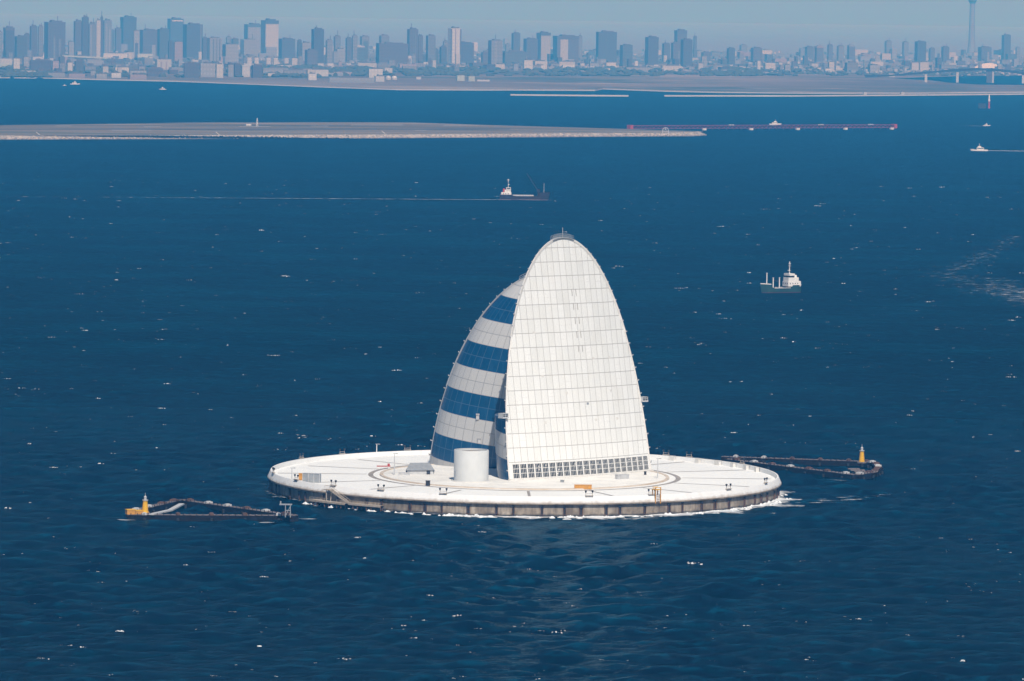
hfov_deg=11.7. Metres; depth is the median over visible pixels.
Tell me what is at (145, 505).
beacon tower
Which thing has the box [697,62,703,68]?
waterfront building
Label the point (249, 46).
tower block
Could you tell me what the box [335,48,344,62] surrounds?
tower block
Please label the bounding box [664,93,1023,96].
breakwater
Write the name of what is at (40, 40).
tower block
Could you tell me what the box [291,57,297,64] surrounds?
waterfront building
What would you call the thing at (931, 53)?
tower block
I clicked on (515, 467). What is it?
louvre window
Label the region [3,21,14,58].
tower block
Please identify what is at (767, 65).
waterfront building
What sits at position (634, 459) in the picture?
louvre window
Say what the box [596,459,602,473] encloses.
louvre window
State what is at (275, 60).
waterfront building
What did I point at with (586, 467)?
louvre window
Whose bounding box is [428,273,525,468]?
sail tower
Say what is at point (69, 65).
waterfront building
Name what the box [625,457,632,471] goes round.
louvre window
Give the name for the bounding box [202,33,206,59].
tower block
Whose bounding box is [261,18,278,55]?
tower block
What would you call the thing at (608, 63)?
waterfront building
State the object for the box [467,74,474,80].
waterfront building
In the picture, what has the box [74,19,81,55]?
tower block
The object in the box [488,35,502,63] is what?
tower block
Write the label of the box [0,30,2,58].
tower block
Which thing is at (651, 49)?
tower block
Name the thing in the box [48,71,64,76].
waterfront building
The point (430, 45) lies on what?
tower block
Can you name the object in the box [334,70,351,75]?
waterfront building
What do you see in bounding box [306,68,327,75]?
waterfront building
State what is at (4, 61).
waterfront building
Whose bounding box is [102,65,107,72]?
waterfront building
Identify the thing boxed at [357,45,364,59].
tower block
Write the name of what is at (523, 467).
louvre window
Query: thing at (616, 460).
louvre window
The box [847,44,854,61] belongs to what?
tower block
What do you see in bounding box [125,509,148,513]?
beacon shed
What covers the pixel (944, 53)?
tower block
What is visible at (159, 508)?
collision barrier
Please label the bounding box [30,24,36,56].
tower block
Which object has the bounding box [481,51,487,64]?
tower block
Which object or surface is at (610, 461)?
louvre window
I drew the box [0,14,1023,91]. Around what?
coast land
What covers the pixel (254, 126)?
apron
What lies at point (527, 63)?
waterfront building
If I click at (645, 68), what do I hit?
waterfront building
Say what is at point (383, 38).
tower block
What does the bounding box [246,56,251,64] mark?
waterfront building
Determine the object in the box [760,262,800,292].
coaster ship
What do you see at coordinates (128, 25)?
tower block
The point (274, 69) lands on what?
waterfront building
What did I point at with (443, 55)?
tower block
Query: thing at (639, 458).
louvre window
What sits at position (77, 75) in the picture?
waterfront building
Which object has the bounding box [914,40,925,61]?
tower block
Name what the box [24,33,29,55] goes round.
tower block
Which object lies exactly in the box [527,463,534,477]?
louvre window
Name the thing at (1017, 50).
tower block
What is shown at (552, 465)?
louvre window
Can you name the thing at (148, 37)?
tower block
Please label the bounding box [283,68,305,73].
waterfront building
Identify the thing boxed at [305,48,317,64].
tower block
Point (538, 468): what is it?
louvre window
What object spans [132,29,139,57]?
tower block
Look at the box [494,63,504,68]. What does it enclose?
waterfront building
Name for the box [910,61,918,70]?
waterfront building
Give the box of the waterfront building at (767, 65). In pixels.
[763,62,774,69]
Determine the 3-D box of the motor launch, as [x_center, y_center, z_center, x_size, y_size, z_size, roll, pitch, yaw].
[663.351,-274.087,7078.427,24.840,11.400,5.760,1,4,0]
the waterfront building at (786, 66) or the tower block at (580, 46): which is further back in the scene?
the tower block at (580, 46)
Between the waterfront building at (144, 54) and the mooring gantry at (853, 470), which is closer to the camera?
the mooring gantry at (853, 470)
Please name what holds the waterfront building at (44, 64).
on the coast land at (786, 40)
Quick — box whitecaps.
[0,182,1022,679]
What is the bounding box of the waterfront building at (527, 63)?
[522,59,532,69]
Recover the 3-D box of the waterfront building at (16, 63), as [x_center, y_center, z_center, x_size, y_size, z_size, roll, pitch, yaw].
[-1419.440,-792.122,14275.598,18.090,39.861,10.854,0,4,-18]
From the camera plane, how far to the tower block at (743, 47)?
23057.16 m
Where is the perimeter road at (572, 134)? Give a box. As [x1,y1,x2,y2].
[1,134,621,135]
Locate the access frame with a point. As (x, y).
(655, 489)
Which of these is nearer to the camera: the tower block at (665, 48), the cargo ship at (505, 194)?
the cargo ship at (505, 194)
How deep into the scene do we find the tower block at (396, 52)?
17009.50 m
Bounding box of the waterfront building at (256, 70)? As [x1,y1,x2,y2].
[251,64,261,77]
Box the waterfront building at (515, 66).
[513,63,517,70]
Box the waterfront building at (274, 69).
[263,66,287,73]
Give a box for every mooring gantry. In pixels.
[279,501,291,516]
[847,468,865,472]
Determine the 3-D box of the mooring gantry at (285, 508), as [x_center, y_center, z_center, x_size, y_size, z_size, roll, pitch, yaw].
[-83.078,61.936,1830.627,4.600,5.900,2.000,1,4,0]
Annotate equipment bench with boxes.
[398,472,409,474]
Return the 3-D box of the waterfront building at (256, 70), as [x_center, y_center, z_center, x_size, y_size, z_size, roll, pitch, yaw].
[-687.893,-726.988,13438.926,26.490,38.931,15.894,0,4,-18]
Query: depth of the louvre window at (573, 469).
1956.31 m
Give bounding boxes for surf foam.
[369,491,800,518]
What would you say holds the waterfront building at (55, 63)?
on the coast land at (786, 40)
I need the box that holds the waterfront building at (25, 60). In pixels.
[23,55,28,66]
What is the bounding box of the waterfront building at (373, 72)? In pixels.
[368,67,382,77]
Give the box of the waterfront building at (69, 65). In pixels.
[67,61,72,70]
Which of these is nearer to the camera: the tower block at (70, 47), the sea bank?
the sea bank
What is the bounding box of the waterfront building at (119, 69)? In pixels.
[117,66,121,72]
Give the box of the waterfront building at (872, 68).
[868,64,879,72]
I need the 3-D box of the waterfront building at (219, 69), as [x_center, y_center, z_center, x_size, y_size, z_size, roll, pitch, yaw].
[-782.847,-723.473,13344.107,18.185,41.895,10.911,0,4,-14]
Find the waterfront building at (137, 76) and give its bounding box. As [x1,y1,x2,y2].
[128,73,146,78]
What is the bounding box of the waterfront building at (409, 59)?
[408,55,411,63]
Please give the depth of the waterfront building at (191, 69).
13261.90 m
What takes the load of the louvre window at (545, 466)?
in the sail tower at (574, 399)
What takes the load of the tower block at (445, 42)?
on the coast land at (786, 40)
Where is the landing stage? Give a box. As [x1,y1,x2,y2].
[309,485,382,511]
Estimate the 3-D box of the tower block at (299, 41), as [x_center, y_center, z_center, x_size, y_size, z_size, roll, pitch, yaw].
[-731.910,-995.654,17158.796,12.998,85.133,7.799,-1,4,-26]
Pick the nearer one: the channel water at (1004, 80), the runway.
the runway
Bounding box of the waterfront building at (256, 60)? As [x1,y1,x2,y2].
[254,56,258,63]
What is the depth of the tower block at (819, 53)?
20322.02 m
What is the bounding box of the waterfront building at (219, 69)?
[216,62,222,77]
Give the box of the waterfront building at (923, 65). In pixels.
[918,61,928,70]
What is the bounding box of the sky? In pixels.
[0,0,1023,26]
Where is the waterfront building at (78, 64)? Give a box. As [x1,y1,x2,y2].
[74,59,83,70]
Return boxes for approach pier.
[627,124,896,129]
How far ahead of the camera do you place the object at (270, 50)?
19447.34 m
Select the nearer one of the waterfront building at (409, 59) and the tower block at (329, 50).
the waterfront building at (409, 59)
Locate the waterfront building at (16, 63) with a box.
[13,57,19,68]
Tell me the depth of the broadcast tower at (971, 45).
26385.93 m
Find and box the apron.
[239,126,270,126]
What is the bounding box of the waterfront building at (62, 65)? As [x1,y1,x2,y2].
[59,62,64,70]
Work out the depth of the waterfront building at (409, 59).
17042.83 m
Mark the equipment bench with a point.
(404, 473)
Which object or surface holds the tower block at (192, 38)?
on the coast land at (786, 40)
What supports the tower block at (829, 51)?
on the coast land at (786, 40)
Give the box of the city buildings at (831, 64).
[2,39,1023,75]
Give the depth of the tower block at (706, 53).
19682.43 m
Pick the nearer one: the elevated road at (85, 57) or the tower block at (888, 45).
the elevated road at (85, 57)
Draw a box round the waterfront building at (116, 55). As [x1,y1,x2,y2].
[103,52,126,58]
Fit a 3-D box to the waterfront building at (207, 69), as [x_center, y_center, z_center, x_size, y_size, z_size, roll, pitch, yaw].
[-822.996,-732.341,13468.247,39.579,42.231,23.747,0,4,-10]
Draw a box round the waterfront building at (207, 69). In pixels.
[200,62,214,76]
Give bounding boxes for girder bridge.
[865,68,1023,82]
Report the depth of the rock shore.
7303.97 m
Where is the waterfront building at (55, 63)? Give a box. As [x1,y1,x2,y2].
[52,59,58,69]
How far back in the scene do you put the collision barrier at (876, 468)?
2077.00 m
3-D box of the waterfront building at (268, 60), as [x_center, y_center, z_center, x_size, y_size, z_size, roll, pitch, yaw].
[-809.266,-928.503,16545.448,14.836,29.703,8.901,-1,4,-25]
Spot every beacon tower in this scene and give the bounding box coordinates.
[141,496,149,513]
[857,447,866,462]
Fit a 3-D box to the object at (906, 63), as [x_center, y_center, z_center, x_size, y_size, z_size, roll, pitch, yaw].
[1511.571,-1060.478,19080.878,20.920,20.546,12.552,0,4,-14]
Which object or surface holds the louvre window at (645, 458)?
in the sail tower at (574, 399)
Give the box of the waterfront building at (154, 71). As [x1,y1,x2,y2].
[147,66,162,75]
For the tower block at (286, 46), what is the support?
on the coast land at (786, 40)
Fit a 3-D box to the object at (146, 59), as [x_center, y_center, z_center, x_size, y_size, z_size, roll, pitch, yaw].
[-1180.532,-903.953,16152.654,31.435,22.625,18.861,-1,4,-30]
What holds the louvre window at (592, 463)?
in the sail tower at (574, 399)
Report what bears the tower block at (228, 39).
on the coast land at (786, 40)
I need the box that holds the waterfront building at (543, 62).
[533,60,546,68]
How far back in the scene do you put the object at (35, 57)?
16504.04 m
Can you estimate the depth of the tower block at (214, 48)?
17300.84 m
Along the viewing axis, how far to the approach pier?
8204.19 m
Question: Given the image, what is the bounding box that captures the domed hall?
[974,63,996,67]
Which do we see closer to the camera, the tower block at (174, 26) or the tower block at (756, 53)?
the tower block at (756, 53)
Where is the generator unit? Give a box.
[615,474,629,478]
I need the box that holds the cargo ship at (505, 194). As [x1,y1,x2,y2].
[499,174,549,199]
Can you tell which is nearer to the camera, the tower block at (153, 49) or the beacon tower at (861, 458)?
the beacon tower at (861, 458)
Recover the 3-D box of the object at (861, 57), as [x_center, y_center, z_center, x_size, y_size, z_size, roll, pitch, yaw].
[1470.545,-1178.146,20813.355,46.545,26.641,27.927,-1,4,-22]
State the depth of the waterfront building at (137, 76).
12838.82 m
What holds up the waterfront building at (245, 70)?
on the coast land at (786, 40)
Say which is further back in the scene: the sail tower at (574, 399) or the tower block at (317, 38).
the tower block at (317, 38)
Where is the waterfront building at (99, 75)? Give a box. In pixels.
[95,72,106,78]
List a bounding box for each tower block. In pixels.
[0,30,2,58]
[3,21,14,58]
[14,35,26,58]
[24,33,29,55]
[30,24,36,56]
[38,23,42,56]
[44,16,65,58]
[68,41,73,55]
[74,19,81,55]
[81,14,88,54]
[88,18,95,56]
[96,18,100,56]
[100,15,102,56]
[103,18,111,52]
[112,29,113,51]
[114,27,120,51]
[120,15,136,49]
[121,43,127,51]
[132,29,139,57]
[139,24,156,55]
[151,44,155,55]
[157,25,168,57]
[167,17,183,41]
[168,40,173,61]
[173,40,182,61]
[183,22,202,57]
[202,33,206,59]
[207,36,221,61]
[222,38,238,62]
[226,36,230,43]
[231,37,238,43]
[240,34,258,56]
[244,20,260,51]
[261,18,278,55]
[278,37,294,58]
[297,39,301,57]
[300,41,310,60]
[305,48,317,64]
[311,25,323,62]
[325,35,332,62]
[333,30,340,50]
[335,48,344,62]
[345,33,351,61]
[352,34,357,60]
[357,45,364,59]
[360,35,368,59]
[376,42,407,64]
[379,34,388,42]
[407,23,417,62]
[418,34,422,60]
[426,34,435,62]
[435,48,437,62]
[439,45,446,62]
[443,40,447,56]
[447,26,461,63]
[461,41,473,62]
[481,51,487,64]
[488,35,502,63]
[502,50,526,62]
[505,43,510,50]
[511,29,519,50]
[523,37,537,60]
[536,31,550,60]
[553,34,578,61]
[579,33,582,58]
[596,30,616,61]
[620,44,632,66]
[645,35,658,64]
[662,40,669,61]
[671,41,680,62]
[674,29,686,50]
[680,38,692,66]
[693,35,696,56]
[701,51,710,60]
[727,47,734,63]
[739,44,746,51]
[750,47,761,61]
[805,45,813,59]
[814,45,823,61]
[827,40,832,60]
[837,43,843,61]
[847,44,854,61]
[885,38,891,52]
[902,41,908,58]
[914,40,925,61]
[929,47,934,59]
[941,43,948,61]
[978,46,991,60]
[1001,34,1010,59]
[1015,46,1019,59]
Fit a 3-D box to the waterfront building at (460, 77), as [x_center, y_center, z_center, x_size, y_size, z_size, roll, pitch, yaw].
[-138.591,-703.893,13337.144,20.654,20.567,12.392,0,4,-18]
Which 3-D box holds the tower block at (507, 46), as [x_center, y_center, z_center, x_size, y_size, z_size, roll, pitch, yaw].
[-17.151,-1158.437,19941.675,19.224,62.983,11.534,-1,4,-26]
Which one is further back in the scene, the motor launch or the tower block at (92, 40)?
the tower block at (92, 40)
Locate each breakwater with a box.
[510,94,628,96]
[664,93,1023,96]
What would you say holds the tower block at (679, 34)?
on the coast land at (786, 40)
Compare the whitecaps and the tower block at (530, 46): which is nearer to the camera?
the whitecaps
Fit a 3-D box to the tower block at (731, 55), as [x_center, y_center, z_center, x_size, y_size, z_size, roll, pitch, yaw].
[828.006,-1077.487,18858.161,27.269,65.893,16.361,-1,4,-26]
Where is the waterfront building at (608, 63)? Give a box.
[605,61,615,66]
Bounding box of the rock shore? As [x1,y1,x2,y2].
[0,131,706,139]
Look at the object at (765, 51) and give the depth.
22118.09 m
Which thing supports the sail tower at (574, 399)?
on the artificial island
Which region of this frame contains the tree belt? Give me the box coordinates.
[0,64,1023,77]
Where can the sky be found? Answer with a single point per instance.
(994, 13)
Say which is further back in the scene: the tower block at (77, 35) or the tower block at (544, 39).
the tower block at (544, 39)
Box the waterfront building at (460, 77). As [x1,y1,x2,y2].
[456,74,464,80]
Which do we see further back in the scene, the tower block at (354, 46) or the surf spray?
the tower block at (354, 46)
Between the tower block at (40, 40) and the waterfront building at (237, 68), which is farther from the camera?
the tower block at (40, 40)
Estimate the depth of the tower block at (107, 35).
19735.40 m
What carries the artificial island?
in the water at (912, 556)
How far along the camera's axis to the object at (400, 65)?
15946.18 m
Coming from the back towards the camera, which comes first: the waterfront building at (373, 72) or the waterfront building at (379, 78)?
the waterfront building at (373, 72)
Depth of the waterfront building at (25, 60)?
14478.50 m
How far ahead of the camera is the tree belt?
15223.74 m
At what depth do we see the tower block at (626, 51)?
17502.21 m
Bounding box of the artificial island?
[267,450,780,516]
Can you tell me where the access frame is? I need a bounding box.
[651,487,661,503]
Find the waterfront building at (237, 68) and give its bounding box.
[234,62,240,75]
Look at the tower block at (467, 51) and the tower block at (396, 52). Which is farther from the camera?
the tower block at (467, 51)
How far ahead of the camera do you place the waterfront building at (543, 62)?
16409.35 m
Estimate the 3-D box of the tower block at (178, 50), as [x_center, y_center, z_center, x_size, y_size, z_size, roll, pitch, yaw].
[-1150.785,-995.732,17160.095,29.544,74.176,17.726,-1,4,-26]
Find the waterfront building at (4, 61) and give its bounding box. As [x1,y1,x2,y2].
[0,57,11,66]
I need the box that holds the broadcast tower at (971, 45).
[967,0,976,52]
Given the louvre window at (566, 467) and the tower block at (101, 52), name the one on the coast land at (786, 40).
the tower block at (101, 52)
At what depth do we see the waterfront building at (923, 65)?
17212.54 m
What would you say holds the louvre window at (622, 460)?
in the sail tower at (574, 399)
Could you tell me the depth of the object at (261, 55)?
18233.84 m
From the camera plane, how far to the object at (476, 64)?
16769.30 m
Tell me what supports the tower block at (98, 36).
on the coast land at (786, 40)
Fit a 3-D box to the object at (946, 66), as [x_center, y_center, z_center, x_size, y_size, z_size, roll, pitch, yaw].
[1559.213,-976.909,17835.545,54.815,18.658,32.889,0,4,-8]
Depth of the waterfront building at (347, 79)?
12752.18 m
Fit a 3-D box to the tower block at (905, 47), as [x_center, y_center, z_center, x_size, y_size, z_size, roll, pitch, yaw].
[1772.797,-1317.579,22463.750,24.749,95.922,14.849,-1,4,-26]
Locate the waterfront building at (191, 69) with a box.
[184,62,198,77]
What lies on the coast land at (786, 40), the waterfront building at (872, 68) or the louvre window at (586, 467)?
the waterfront building at (872, 68)
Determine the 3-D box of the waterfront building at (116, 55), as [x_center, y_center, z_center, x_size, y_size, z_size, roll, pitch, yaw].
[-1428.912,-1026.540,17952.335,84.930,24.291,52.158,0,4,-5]
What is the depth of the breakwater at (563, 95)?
11302.38 m
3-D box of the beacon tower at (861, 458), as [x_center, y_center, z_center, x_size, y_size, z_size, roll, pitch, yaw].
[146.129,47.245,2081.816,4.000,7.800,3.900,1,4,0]
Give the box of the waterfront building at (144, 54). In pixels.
[137,52,152,57]
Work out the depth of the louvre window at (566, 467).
1953.93 m
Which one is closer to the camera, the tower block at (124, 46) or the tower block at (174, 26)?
the tower block at (124, 46)
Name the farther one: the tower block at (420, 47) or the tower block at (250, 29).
the tower block at (250, 29)
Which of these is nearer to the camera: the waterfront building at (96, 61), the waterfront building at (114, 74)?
the waterfront building at (114, 74)
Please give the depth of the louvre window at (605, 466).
1967.33 m
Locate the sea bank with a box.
[0,77,1023,93]
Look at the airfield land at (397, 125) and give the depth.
7632.13 m
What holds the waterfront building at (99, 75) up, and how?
on the coast land at (786, 40)
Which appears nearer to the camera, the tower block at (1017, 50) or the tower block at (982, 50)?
the tower block at (982, 50)
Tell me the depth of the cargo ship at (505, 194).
5003.93 m
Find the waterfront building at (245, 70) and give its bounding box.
[241,63,249,76]
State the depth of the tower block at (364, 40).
18543.59 m
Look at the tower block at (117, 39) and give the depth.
20498.77 m
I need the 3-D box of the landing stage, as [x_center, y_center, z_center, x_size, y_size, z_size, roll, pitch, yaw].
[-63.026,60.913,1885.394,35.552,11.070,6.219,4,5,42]
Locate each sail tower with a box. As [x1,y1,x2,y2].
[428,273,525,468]
[495,230,653,480]
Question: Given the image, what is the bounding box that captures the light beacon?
[978,95,989,107]
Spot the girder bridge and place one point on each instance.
(989, 75)
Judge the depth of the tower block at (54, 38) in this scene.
17393.87 m
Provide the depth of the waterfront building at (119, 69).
13879.20 m
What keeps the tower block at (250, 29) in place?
on the coast land at (786, 40)
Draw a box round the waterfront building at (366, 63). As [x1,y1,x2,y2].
[357,61,376,67]
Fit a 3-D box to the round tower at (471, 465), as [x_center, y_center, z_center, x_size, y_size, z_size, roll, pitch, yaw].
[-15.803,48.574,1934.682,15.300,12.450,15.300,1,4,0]
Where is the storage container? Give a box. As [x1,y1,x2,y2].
[574,484,591,488]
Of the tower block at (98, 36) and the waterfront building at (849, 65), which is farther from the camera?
the tower block at (98, 36)
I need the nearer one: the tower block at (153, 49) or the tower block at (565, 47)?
the tower block at (153, 49)
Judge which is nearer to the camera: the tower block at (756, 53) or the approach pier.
the approach pier
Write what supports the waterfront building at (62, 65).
on the coast land at (786, 40)
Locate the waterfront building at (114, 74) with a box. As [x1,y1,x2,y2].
[110,71,120,77]
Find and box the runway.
[0,129,509,129]
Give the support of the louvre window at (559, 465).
in the sail tower at (574, 399)
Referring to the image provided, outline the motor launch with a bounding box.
[970,143,987,150]
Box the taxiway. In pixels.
[102,125,300,125]
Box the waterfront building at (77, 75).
[69,72,84,77]
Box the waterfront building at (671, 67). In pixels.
[661,64,681,69]
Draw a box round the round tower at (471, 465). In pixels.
[451,448,490,482]
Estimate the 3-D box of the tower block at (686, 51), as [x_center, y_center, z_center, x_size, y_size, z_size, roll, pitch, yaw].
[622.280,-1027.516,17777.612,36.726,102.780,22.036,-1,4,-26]
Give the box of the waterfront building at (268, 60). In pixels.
[266,56,270,63]
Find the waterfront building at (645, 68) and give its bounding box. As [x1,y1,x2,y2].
[625,66,652,71]
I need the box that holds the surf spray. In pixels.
[303,494,791,519]
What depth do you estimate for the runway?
7559.46 m
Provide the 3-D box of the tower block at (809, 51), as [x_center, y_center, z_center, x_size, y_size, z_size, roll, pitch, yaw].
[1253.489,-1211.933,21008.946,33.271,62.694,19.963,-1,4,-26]
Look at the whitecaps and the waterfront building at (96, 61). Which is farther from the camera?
the waterfront building at (96, 61)
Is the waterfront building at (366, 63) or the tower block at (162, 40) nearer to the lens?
the waterfront building at (366, 63)
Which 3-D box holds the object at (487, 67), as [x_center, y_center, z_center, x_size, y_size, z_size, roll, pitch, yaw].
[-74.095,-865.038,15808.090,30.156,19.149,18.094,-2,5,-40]
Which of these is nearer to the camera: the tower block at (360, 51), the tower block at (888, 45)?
the tower block at (360, 51)
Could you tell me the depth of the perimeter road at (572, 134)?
7514.19 m
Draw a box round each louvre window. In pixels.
[512,464,519,478]
[520,463,527,477]
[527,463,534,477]
[534,463,541,477]
[542,462,549,476]
[549,462,556,476]
[556,462,563,476]
[563,461,570,475]
[569,461,576,475]
[576,460,583,474]
[583,460,589,474]
[589,460,596,474]
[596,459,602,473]
[602,459,608,473]
[608,458,614,472]
[614,458,620,472]
[620,457,626,471]
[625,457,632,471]
[631,456,637,470]
[637,456,643,470]
[642,455,648,469]
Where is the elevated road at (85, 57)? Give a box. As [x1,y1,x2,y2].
[62,55,107,63]
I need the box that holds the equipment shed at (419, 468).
[406,463,434,473]
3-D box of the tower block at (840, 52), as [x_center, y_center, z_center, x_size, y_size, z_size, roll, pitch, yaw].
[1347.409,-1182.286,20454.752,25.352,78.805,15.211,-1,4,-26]
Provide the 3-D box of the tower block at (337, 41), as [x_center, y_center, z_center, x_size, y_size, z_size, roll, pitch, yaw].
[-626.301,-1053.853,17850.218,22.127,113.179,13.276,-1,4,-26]
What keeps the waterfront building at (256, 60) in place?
on the coast land at (786, 40)
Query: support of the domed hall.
on the coast land at (786, 40)
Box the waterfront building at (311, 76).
[307,72,316,79]
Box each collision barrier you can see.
[126,498,298,521]
[721,455,883,478]
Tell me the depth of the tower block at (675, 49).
18877.78 m
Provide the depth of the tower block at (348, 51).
17897.99 m
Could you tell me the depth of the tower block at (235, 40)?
19772.81 m
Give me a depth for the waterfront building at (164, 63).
14889.65 m
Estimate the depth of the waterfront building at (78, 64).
14100.63 m
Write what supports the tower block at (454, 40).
on the coast land at (786, 40)
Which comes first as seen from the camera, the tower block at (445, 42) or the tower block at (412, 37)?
the tower block at (412, 37)
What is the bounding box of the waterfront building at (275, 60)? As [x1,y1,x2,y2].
[273,56,277,64]
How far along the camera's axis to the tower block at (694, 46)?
21845.56 m
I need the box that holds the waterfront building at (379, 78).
[374,74,383,81]
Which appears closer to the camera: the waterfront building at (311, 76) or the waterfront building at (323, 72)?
the waterfront building at (311, 76)
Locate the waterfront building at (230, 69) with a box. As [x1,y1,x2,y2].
[227,63,233,76]
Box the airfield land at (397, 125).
[0,122,704,135]
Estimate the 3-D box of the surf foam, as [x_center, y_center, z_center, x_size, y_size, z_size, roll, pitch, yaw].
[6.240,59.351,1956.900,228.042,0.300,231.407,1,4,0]
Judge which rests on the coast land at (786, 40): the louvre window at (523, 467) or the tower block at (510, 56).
the tower block at (510, 56)
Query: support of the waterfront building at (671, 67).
on the coast land at (786, 40)
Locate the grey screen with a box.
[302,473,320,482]
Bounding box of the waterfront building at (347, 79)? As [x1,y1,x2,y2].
[329,76,374,82]
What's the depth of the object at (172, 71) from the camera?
13929.15 m
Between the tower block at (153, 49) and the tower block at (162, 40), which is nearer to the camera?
the tower block at (153, 49)
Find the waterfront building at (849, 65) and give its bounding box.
[844,61,857,71]
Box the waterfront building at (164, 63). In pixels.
[155,58,170,69]
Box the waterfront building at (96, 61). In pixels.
[87,58,101,64]
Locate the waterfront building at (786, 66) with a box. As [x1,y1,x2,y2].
[784,64,789,70]
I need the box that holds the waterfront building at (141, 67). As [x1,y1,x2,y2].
[138,65,144,70]
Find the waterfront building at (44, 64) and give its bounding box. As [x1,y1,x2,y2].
[30,58,50,70]
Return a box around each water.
[0,78,1023,680]
[894,75,1023,84]
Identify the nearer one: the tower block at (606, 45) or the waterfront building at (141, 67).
the waterfront building at (141, 67)
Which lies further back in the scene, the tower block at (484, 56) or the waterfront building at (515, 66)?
the tower block at (484, 56)
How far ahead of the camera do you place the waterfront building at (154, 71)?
13478.40 m
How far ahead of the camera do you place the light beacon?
10441.27 m
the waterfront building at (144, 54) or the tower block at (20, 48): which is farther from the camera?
the waterfront building at (144, 54)

